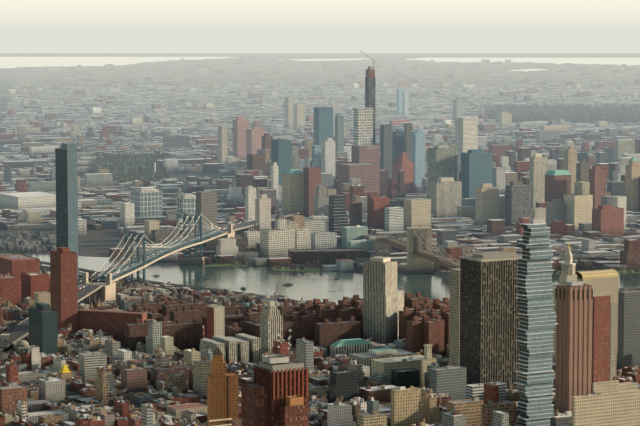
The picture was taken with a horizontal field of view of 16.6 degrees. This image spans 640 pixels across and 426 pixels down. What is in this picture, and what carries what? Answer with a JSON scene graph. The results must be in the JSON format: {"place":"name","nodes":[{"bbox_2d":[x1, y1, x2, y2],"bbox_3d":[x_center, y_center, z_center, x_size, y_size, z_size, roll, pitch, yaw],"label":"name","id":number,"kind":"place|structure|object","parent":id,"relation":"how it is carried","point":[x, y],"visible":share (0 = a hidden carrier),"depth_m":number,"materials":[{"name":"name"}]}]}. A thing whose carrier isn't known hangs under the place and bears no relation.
{"place":"outdoors","nodes":[
{"label":"outdoors","id":0,"kind":"place"},
{"bbox_2d":[0,57,236,67],"bbox_3d":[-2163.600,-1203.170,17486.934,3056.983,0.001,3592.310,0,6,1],"label":"bay","id":1,"kind":"object","parent":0,"point":[10,62],"visible":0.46,"depth_m":18063.08,"materials":[{"name":"white liquid"}]},
{"bbox_2d":[93,158,168,182],"bbox_3d":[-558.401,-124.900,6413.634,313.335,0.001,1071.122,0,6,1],"label":"trees","id":2,"kind":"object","parent":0,"point":[116,168],"depth_m":6486.01,"materials":[{"name":"green plant"}]},
{"bbox_2d":[205,261,248,266],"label":"lawn","id":3,"kind":"structure","parent":0,"point":[236,263],"depth_m":4131.64,"materials":[{"name":"green plant"}]},
{"bbox_2d":[271,266,320,271],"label":"shore lawn","id":4,"kind":"structure","parent":0,"point":[304,269],"depth_m":4054.98,"materials":[{"name":"green plant"}]},
{"bbox_2d":[0,0,639,28],"bbox_3d":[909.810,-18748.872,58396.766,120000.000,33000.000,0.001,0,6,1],"label":"haze backdrop","id":5,"kind":"structure","parent":0,"point":[319,14],"depth_m":59709.21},
{"bbox_2d":[0,29,639,52],"bbox_3d":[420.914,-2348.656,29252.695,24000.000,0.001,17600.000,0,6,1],"label":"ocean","id":6,"kind":"structure","parent":0,"point":[319,40],"depth_m":26990.02,"materials":[{"name":"grey"}]},
{"bbox_2d":[0,254,639,304],"bbox_3d":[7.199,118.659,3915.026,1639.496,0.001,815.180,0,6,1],"label":"river","id":7,"kind":"structure","parent":0,"point":[305,286],"depth_m":3898.29,"materials":[{"name":"grey liquid"}]},
{"bbox_2d":[136,270,449,290],"bbox_3d":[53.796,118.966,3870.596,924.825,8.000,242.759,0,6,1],"label":"boats","id":8,"kind":"object","parent":7,"relation":"on","point":[442,272],"visible":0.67,"depth_m":3926.98,"materials":[{"name":"white"}]},
{"bbox_2d":[0,53,639,385],"bbox_3d":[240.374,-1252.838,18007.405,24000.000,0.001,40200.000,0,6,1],"label":"ground","id":9,"kind":"structure","parent":0,"point":[95,243],"depth_m":10183.88,"materials":[{"name":"grey"}]},
{"bbox_2d":[0,212,617,368],"bbox_3d":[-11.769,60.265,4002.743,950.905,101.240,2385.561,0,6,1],"label":"bridges","id":10,"kind":"structure","parent":9,"relation":"on","point":[416,245],"depth_m":3960.55,"materials":[{"name":"grey metal"}]},
{"bbox_2d":[0,51,639,425],"bbox_3d":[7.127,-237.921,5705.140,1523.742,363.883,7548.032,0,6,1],"label":"buildings","id":11,"kind":"structure","parent":9,"relation":"on","point":[503,320],"depth_m":3103.61,"materials":[{"name":"grey concrete"}]},
{"bbox_2d":[0,55,639,271],"bbox_3d":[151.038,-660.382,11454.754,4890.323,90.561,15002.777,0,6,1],"label":"city district","id":12,"kind":"object","parent":9,"relation":"on","point":[212,95],"visible":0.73,"depth_m":8104.98,"materials":[{"name":"grey concrete"}]},
{"bbox_2d":[0,268,639,425],"bbox_3d":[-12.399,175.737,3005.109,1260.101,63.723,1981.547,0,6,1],"label":"buildings","id":13,"kind":"structure","parent":9,"relation":"on","point":[102,399],"depth_m":2747.38,"materials":[{"name":"brown brick"}]},
{"bbox_2d":[1,102,639,278],"bbox_3d":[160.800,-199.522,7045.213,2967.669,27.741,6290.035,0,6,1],"label":"park trees","id":14,"kind":"object","parent":9,"relation":"on","point":[492,113],"visible":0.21,"depth_m":6839.14,"materials":[{"name":"green plant"}]},
{"bbox_2d":[277,58,369,60],"bbox_3d":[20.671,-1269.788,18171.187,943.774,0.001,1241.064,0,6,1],"label":"bay","id":15,"kind":"object","parent":9,"relation":"on","point":[327,59],"visible":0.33,"depth_m":18366.82,"materials":[{"name":"white liquid"}]},
{"bbox_2d":[40,255,639,301],"bbox_3d":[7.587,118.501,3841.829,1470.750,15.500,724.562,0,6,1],"label":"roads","id":16,"kind":"structure","parent":0,"point":[363,259],"depth_m":3973.35,"materials":[{"name":"grey asphalt"}]},
{"bbox_2d":[405,58,639,64],"bbox_3d":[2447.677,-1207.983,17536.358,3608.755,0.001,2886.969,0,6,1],"label":"bay","id":17,"kind":"object","parent":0,"point":[621,61],"visible":0.56,"depth_m":18063.08,"materials":[{"name":"white liquid"}]},
{"bbox_2d":[510,69,546,71],"bbox_3d":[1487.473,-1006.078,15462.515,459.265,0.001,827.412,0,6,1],"label":"inlet","id":18,"kind":"object","parent":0,"point":[525,70],"visible":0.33,"depth_m":15499.80,"materials":[{"name":"white liquid"}]},
{"bbox_2d":[556,270,639,274],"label":"lawn","id":19,"kind":"structure","parent":0,"point":[623,272],"depth_m":4010.33,"materials":[{"name":"green plant"}]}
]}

